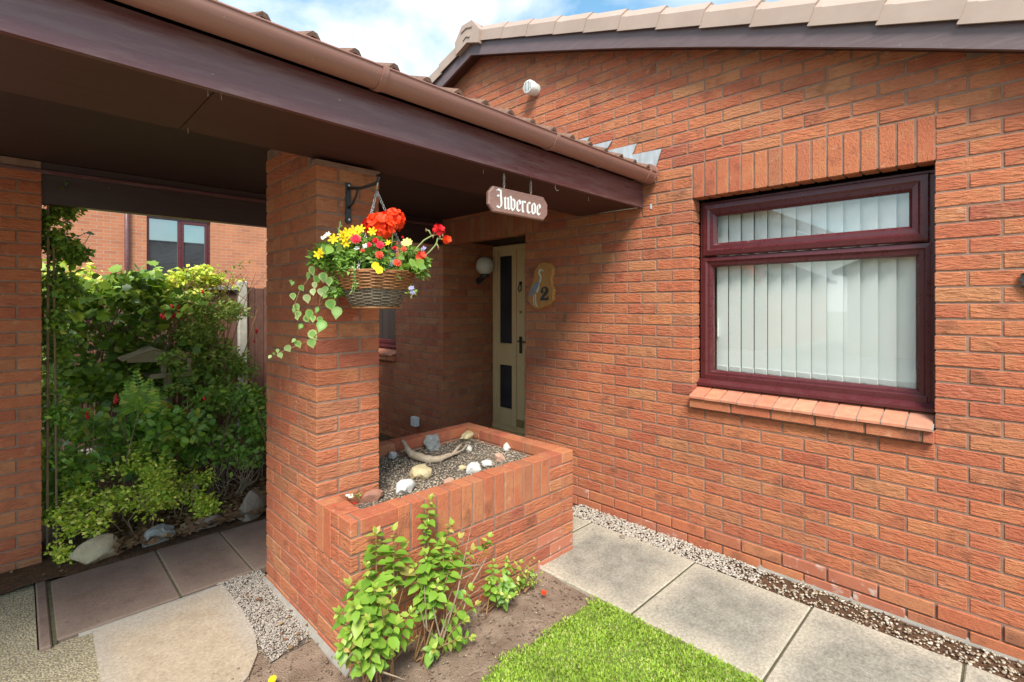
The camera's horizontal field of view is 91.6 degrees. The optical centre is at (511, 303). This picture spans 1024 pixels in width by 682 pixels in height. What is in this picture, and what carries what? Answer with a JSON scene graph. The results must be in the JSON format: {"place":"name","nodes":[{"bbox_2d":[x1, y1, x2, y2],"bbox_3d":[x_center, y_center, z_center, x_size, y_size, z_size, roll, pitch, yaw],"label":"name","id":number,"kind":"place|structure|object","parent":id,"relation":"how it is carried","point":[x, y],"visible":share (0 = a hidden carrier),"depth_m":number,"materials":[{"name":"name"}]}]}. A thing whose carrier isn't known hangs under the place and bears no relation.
{"place":"outdoors","nodes":[
{"label":"outdoors","id":0,"kind":"place"},
{"bbox_2d":[0,583,260,681],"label":"driveway","id":1,"kind":"structure","parent":0,"point":[24,659],"depth_m":2.23,"materials":[{"name":"grey gravel"}]},
{"bbox_2d":[34,524,266,649],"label":"ground","id":2,"kind":"structure","parent":0,"point":[69,575],"depth_m":2.76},
{"bbox_2d":[0,156,41,572],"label":"brick pier","id":3,"kind":"structure","parent":2,"relation":"on","point":[20,371],"depth_m":2.94,"materials":[{"name":"red brick"}]},
{"bbox_2d":[41,281,266,459],"bbox_3d":[-3.307,0.666,5.539,3.236,1.860,0.110,0,0,-45],"label":"garden fence","id":4,"kind":"object","parent":2,"relation":"on","point":[258,350],"visible":0.07,"depth_m":5.73,"materials":[{"name":"wood"}]},
{"bbox_2d":[215,569,310,661],"bbox_3d":[-1.273,1.558,2.550,0.240,0.009,0.840,0,0,-45],"label":"gravel bed","id":5,"kind":"object","parent":2,"relation":"on","point":[301,643],"visible":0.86,"depth_m":2.43,"materials":[{"name":"grey gravel"}]},
{"bbox_2d":[10,559,307,648],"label":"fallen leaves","id":6,"kind":"object","parent":5,"relation":"on","point":[291,646],"visible":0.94,"depth_m":2.50,"materials":[{"name":"brown plant"}]},
{"bbox_2d":[266,149,379,630],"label":"brick pier","id":7,"kind":"structure","parent":2,"relation":"on","point":[322,418],"depth_m":2.48,"materials":[{"name":"red brick"}]},
{"bbox_2d":[0,0,658,244],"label":"porch canopy","id":8,"kind":"object","parent":7,"relation":"on","point":[195,110],"visible":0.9,"depth_m":2.19,"materials":[{"name":"brown paint"}]},
{"bbox_2d":[486,173,546,220],"bbox_3d":[0.038,-0.579,2.679,0.450,0.215,0.022,0,0,-45],"label":"name board","id":9,"kind":"object","parent":8,"relation":"hanging from","point":[499,200],"visible":1,"depth_m":2.65,"materials":[{"name":"brown wood"}]},
{"bbox_2d":[345,174,379,223],"bbox_3d":[-0.698,-0.494,2.333,0.032,0.201,0.302,0,0,-45],"label":"basket bracket","id":10,"kind":"object","parent":7,"relation":"attached to","point":[349,205],"visible":1,"depth_m":2.43,"materials":[{"name":"black metal"}]},
{"bbox_2d":[334,178,415,308],"bbox_3d":[-0.616,-0.274,2.251,0.365,0.590,0.364,0,0,-45],"label":"hanging basket","id":11,"kind":"object","parent":10,"relation":"hanging from","point":[387,289],"visible":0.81,"depth_m":2.13,"materials":[{"name":"wicker"}]},
{"bbox_2d":[268,266,342,358],"bbox_3d":[-0.889,0.036,2.153,0.317,0.401,0.056,0,0,0],"label":"trailing plectranthus","id":12,"kind":"object","parent":11,"relation":"hanging from","point":[321,324],"visible":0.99,"depth_m":2.15,"materials":[{"name":"green plant"}]},
{"bbox_2d":[303,221,432,299],"bbox_3d":[-0.638,-0.178,2.247,0.567,0.329,0.426,0,0,-7],"label":"basket foliage","id":13,"kind":"object","parent":11,"relation":"in","point":[348,257],"visible":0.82,"depth_m":2.14,"materials":[{"name":"green plant"}]},
{"bbox_2d":[313,224,411,273],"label":"yellow bidens","id":14,"kind":"object","parent":13,"relation":"attached to","point":[375,265],"visible":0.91,"depth_m":2.08,"materials":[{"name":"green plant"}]},
{"bbox_2d":[321,231,425,298],"bbox_3d":[-0.578,-0.163,2.111,0.441,0.284,0.077,0,0,0],"label":"white lobelia","id":15,"kind":"object","parent":13,"relation":"on","point":[410,288],"visible":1,"depth_m":2.08,"materials":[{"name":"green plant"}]},
{"bbox_2d":[350,234,406,265],"bbox_3d":[-0.554,-0.225,2.066,0.234,0.136,0.028,0,0,-1],"label":"pink verbena","id":16,"kind":"object","parent":11,"relation":"in","point":[357,238],"visible":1,"depth_m":2.06,"materials":[{"name":"pink plant"}]},
{"bbox_2d":[361,207,451,259],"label":"red geranium","id":17,"kind":"object","parent":11,"relation":"in","point":[385,223],"visible":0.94,"depth_m":2.15,"materials":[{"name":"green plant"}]},
{"bbox_2d":[262,422,572,676],"bbox_3d":[-0.515,1.256,2.974,1.525,0.679,1.028,0,0,-45],"label":"brick planter","id":18,"kind":"object","parent":2,"relation":"on","point":[521,508],"visible":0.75,"depth_m":2.62,"materials":[{"name":"brick"}]},
{"bbox_2d":[346,493,360,498],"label":"alyssum sprig","id":19,"kind":"object","parent":18,"relation":"in","point":[348,495],"visible":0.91,"depth_m":2.43,"materials":[{"name":"white plant"}]},
{"bbox_2d":[361,489,384,502],"bbox_3d":[-0.706,0.979,2.537,0.130,0.073,0.065,0,0,-39],"label":"stone","id":20,"kind":"object","parent":18,"relation":"on","point":[373,495],"visible":0.88,"depth_m":2.51,"materials":[{"name":"pink stone"}]},
{"bbox_2d":[388,452,396,458],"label":"stone","id":21,"kind":"object","parent":18,"relation":"on","point":[392,454],"visible":0.96,"depth_m":3.22,"materials":[{"name":"grey stone"}]},
{"bbox_2d":[395,479,415,495],"bbox_3d":[-0.568,0.972,2.641,0.082,0.082,0.142,0,0,17],"label":"stone","id":22,"kind":"object","parent":18,"relation":"on","point":[406,486],"visible":0.98,"depth_m":2.61,"materials":[{"name":"white stone"}]},
{"bbox_2d":[410,464,432,479],"bbox_3d":[-0.527,0.982,2.893,0.129,0.095,0.142,0,0,4],"label":"stone","id":23,"kind":"object","parent":18,"relation":"on","point":[421,471],"visible":0.91,"depth_m":2.85,"materials":[{"name":"beige stone"}]},
{"bbox_2d":[423,434,439,450],"bbox_3d":[-0.557,0.974,3.453,0.116,0.133,0.148,0,0,-27],"label":"stone","id":24,"kind":"object","parent":18,"relation":"on","point":[431,442],"visible":0.85,"depth_m":3.42,"materials":[{"name":"grey stone"}]},
{"bbox_2d":[443,477,453,482],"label":"stone","id":25,"kind":"object","parent":18,"relation":"on","point":[448,479],"visible":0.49,"depth_m":2.77,"materials":[{"name":"pink stone"}]},
{"bbox_2d":[378,438,527,498],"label":"planter chippings","id":26,"kind":"object","parent":18,"relation":"on","point":[448,468],"visible":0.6,"depth_m":3.09,"materials":[{"name":"grey gravel"}]},
{"bbox_2d":[399,439,467,463],"bbox_3d":[-0.520,0.954,3.250,0.486,0.095,0.301,0,0,-10],"label":"driftwood","id":27,"kind":"object","parent":26,"relation":"on","point":[414,455],"visible":0.98,"depth_m":3.15,"materials":[{"name":"beige wood"}]},
{"bbox_2d":[460,430,473,440],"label":"stone","id":28,"kind":"object","parent":18,"relation":"on","point":[468,435],"visible":0.85,"depth_m":3.62,"materials":[{"name":"beige stone"}]},
{"bbox_2d":[466,461,480,473],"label":"stone","id":29,"kind":"object","parent":18,"relation":"on","point":[473,467],"visible":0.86,"depth_m":2.93,"materials":[{"name":"white stone"}]},
{"bbox_2d":[482,459,492,467],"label":"stone","id":30,"kind":"object","parent":18,"relation":"on","point":[486,463],"visible":1,"depth_m":3.04,"materials":[{"name":"white stone"}]},
{"bbox_2d":[494,453,504,461],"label":"stone","id":31,"kind":"object","parent":18,"relation":"on","point":[499,457],"visible":0.94,"depth_m":3.16,"materials":[{"name":"pink stone"}]},
{"bbox_2d":[503,443,510,451],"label":"stone","id":32,"kind":"object","parent":18,"relation":"on","point":[506,447],"visible":0.95,"depth_m":3.38,"materials":[{"name":"white stone"}]},
{"bbox_2d":[378,0,1023,663],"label":"house","id":33,"kind":"structure","parent":2,"relation":"on","point":[778,328],"depth_m":2.91,"materials":[{"name":"brick"}]},
{"bbox_2d":[379,249,395,348],"bbox_3d":[-1.592,-0.069,6.170,0.105,1.195,0.922,0,0,-45],"label":"window","id":34,"kind":"structure","parent":33,"relation":"in","point":[386,343],"depth_m":6.05,"materials":[{"name":"plastic"}]},
{"bbox_2d":[476,257,493,284],"bbox_3d":[-0.296,-0.364,5.388,0.200,0.299,0.204,0,0,-45],"label":"wall lamp","id":35,"kind":"object","parent":33,"relation":"attached to","point":[484,267],"visible":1,"depth_m":5.32,"materials":[{"name":"white glass"}]},
{"bbox_2d":[490,242,525,436],"bbox_3d":[0.197,0.383,5.200,0.120,2.085,1.167,0,0,-45],"label":"front door","id":36,"kind":"structure","parent":33,"relation":"in","point":[509,277],"depth_m":5.45,"materials":[{"name":"beige paint"}]},
{"bbox_2d":[528,262,555,309],"bbox_3d":[0.244,-0.148,4.133,0.035,0.400,0.295,0,0,-45],"label":"number plaque","id":37,"kind":"object","parent":33,"relation":"attached to","point":[542,292],"visible":1,"depth_m":4.10,"materials":[{"name":"brown wood"}]},
{"bbox_2d":[697,169,935,412],"bbox_3d":[1.672,-0.069,2.878,0.105,1.195,1.194,0,0,-45],"label":"window","id":38,"kind":"structure","parent":33,"relation":"in","point":[920,185],"depth_m":2.74,"materials":[{"name":"plastic"}]},
{"bbox_2d":[1019,273,1023,285],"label":"wall ornament","id":39,"kind":"object","parent":33,"relation":"attached to","point":[1022,279],"depth_m":2.15,"materials":[{"name":"black metal"}]},
{"bbox_2d":[575,506,1023,681],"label":"wall gravel strip","id":40,"kind":"object","parent":2,"relation":"on","point":[826,599],"depth_m":2.46,"materials":[{"name":"grey gravel"}]},
{"bbox_2d":[572,504,765,582],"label":"pale gravel","id":41,"kind":"structure","parent":40,"relation":"on","point":[624,530],"depth_m":3.21,"materials":[{"name":"beige gravel"}]},
{"bbox_2d":[753,572,1023,680],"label":"mixed chippings","id":42,"kind":"object","parent":40,"relation":"on","point":[1011,670],"visible":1,"depth_m":2.37,"materials":[{"name":"gravel"}]},
{"bbox_2d":[35,519,266,681],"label":"porch path","id":43,"kind":"structure","parent":0,"point":[168,614],"depth_m":2.50,"materials":[{"name":"beige concrete"}]},
{"bbox_2d":[41,205,266,354],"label":"neighbour house","id":44,"kind":"structure","parent":0,"point":[126,241],"depth_m":11.60,"materials":[{"name":"brick"}]},
{"bbox_2d":[147,216,209,278],"bbox_3d":[-7.842,-1.299,11.728,1.267,1.426,0.075,0,0,-45],"label":"window","id":45,"kind":"structure","parent":44,"relation":"in","point":[172,243],"depth_m":11.70,"materials":[{"name":"plastic"}]},
{"bbox_2d":[0,396,394,593],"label":"garden bed","id":46,"kind":"object","parent":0,"point":[22,577],"visible":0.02,"depth_m":3.28,"materials":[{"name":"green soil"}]},
{"bbox_2d":[41,182,100,554],"bbox_3d":[-2.898,0.315,3.193,0.347,2.462,0.370,0,0,4],"label":"climbing plant","id":47,"kind":"object","parent":46,"relation":"on","point":[59,244],"visible":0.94,"depth_m":3.13,"materials":[{"name":"green plant"}]},
{"bbox_2d":[68,533,120,564],"bbox_3d":[-2.522,1.502,3.022,0.165,0.166,0.267,0,0,37],"label":"stone","id":48,"kind":"object","parent":46,"relation":"on","point":[92,550],"visible":0.82,"depth_m":2.99,"materials":[{"name":"beige stone"}]},
{"bbox_2d":[41,393,215,532],"bbox_3d":[-2.951,1.090,3.750,1.233,0.915,1.087,0,0,-45],"label":"leafy shrub","id":49,"kind":"object","parent":46,"relation":"on","point":[165,430],"visible":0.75,"depth_m":3.66,"materials":[{"name":"green plant"}]},
{"bbox_2d":[41,259,228,479],"bbox_3d":[-3.432,0.578,4.373,1.612,1.940,1.111,0,0,-45],"label":"vine hedge","id":50,"kind":"object","parent":46,"relation":"on","point":[91,380],"visible":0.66,"depth_m":4.25,"materials":[{"name":"green plant"}]},
{"bbox_2d":[42,443,231,563],"bbox_3d":[-2.563,1.275,3.404,1.074,0.545,0.668,0,0,-45],"label":"euonymus bush","id":51,"kind":"object","parent":46,"relation":"on","point":[160,491],"visible":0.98,"depth_m":3.36,"materials":[{"name":"green plant"}]},
{"bbox_2d":[119,370,160,415],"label":"fern","id":52,"kind":"object","parent":46,"relation":"on","point":[134,396],"visible":0.98,"depth_m":3.52,"materials":[{"name":"green plant"}]},
{"bbox_2d":[117,345,193,480],"bbox_3d":[-3.051,0.969,4.265,0.490,1.214,0.340,0,0,-45],"label":"bird table","id":53,"kind":"object","parent":46,"relation":"on","point":[147,353],"visible":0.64,"depth_m":4.16,"materials":[{"name":"grey wood"}]},
{"bbox_2d":[140,524,175,547],"bbox_3d":[-2.307,1.508,3.243,0.146,0.127,0.197,0,0,34],"label":"stone","id":54,"kind":"object","parent":46,"relation":"on","point":[159,529],"visible":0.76,"depth_m":3.21,"materials":[{"name":"grey stone"}]},
{"bbox_2d":[127,348,195,418],"bbox_3d":[-2.885,0.856,4.114,0.497,0.981,0.196,0,0,-45],"label":"leafy spray","id":55,"kind":"object","parent":46,"relation":"on","point":[167,388],"visible":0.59,"depth_m":4.15,"materials":[{"name":"green plant"}]},
{"bbox_2d":[95,476,266,555],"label":"leaf litter","id":56,"kind":"object","parent":46,"relation":"on","point":[142,529],"visible":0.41,"depth_m":3.46,"materials":[{"name":"brown plant"}]},
{"bbox_2d":[182,515,222,533],"bbox_3d":[-2.129,1.516,3.420,0.118,0.081,0.253,0,0,40],"label":"stone","id":57,"kind":"object","parent":46,"relation":"on","point":[207,519],"visible":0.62,"depth_m":3.41,"materials":[{"name":"grey stone"}]},
{"bbox_2d":[148,259,262,458],"bbox_3d":[-2.975,0.547,4.830,0.921,2.001,1.042,0,0,-45],"label":"fuchsia bush","id":58,"kind":"object","parent":46,"relation":"on","point":[235,364],"visible":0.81,"depth_m":4.67,"materials":[{"name":"green plant"}]},
{"bbox_2d":[169,382,266,487],"bbox_3d":[-2.404,1.091,4.457,1.256,0.912,1.154,0,0,-45],"label":"leafy shrub","id":59,"kind":"object","parent":46,"relation":"on","point":[247,403],"visible":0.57,"depth_m":4.27,"materials":[{"name":"green plant"}]},
{"bbox_2d":[180,438,265,504],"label":"bare twiggy bush","id":60,"kind":"object","parent":46,"relation":"on","point":[242,483],"visible":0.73,"depth_m":3.93,"materials":[{"name":"plant"}]},
{"bbox_2d":[237,490,265,523],"bbox_3d":[-1.897,1.475,3.648,0.152,0.228,0.217,0,0,28],"label":"stone","id":61,"kind":"object","parent":46,"relation":"on","point":[253,500],"visible":0.77,"depth_m":3.60,"materials":[{"name":"grey stone"}]},
{"bbox_2d":[214,569,691,681],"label":"soil bed","id":62,"kind":"object","parent":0,"point":[306,667],"visible":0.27,"depth_m":2.26,"materials":[{"name":"brown soil"}]},
{"bbox_2d":[268,675,276,681],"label":"fallen bloom","id":63,"kind":"object","parent":62,"relation":"on","point":[272,678],"visible":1,"depth_m":2.02,"materials":[{"name":"yellow plant"}]},
{"bbox_2d":[330,522,417,681],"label":"leafy shrub","id":64,"kind":"object","parent":62,"relation":"on","point":[370,624],"visible":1,"depth_m":1.95,"materials":[{"name":"green plant"}]},
{"bbox_2d":[404,493,493,669],"bbox_3d":[-0.273,1.222,2.296,0.526,0.683,0.280,0,0,-45],"label":"leafy shrub","id":65,"kind":"object","parent":62,"relation":"on","point":[435,643],"visible":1,"depth_m":2.23,"materials":[{"name":"green plant"}]},
{"bbox_2d":[408,577,549,679],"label":"soil stones","id":66,"kind":"object","parent":62,"relation":"on","point":[488,631],"visible":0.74,"depth_m":2.35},
{"bbox_2d":[479,556,528,616],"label":"leafy shrub","id":67,"kind":"object","parent":62,"relation":"on","point":[503,593],"visible":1,"depth_m":2.50,"materials":[{"name":"green plant"}]},
{"bbox_2d":[512,557,542,593],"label":"leafy shrub","id":68,"kind":"object","parent":62,"relation":"on","point":[530,573],"visible":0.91,"depth_m":2.69,"materials":[{"name":"green plant"}]},
{"bbox_2d":[480,595,762,681],"bbox_3d":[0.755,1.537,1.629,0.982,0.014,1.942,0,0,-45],"label":"lawn grass","id":69,"kind":"structure","parent":62,"relation":"on","point":[592,637],"depth_m":2.17,"materials":[{"name":"green plant"}]},
{"bbox_2d":[218,0,779,76],"label":"sky","id":70,"kind":"structure","parent":0,"point":[415,36],"materials":[{"name":"blue"}]},
{"bbox_2d":[540,516,1012,681],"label":"garden path","id":71,"kind":"structure","parent":0,"point":[764,635],"depth_m":2.43,"materials":[{"name":"concrete"}]}
]}

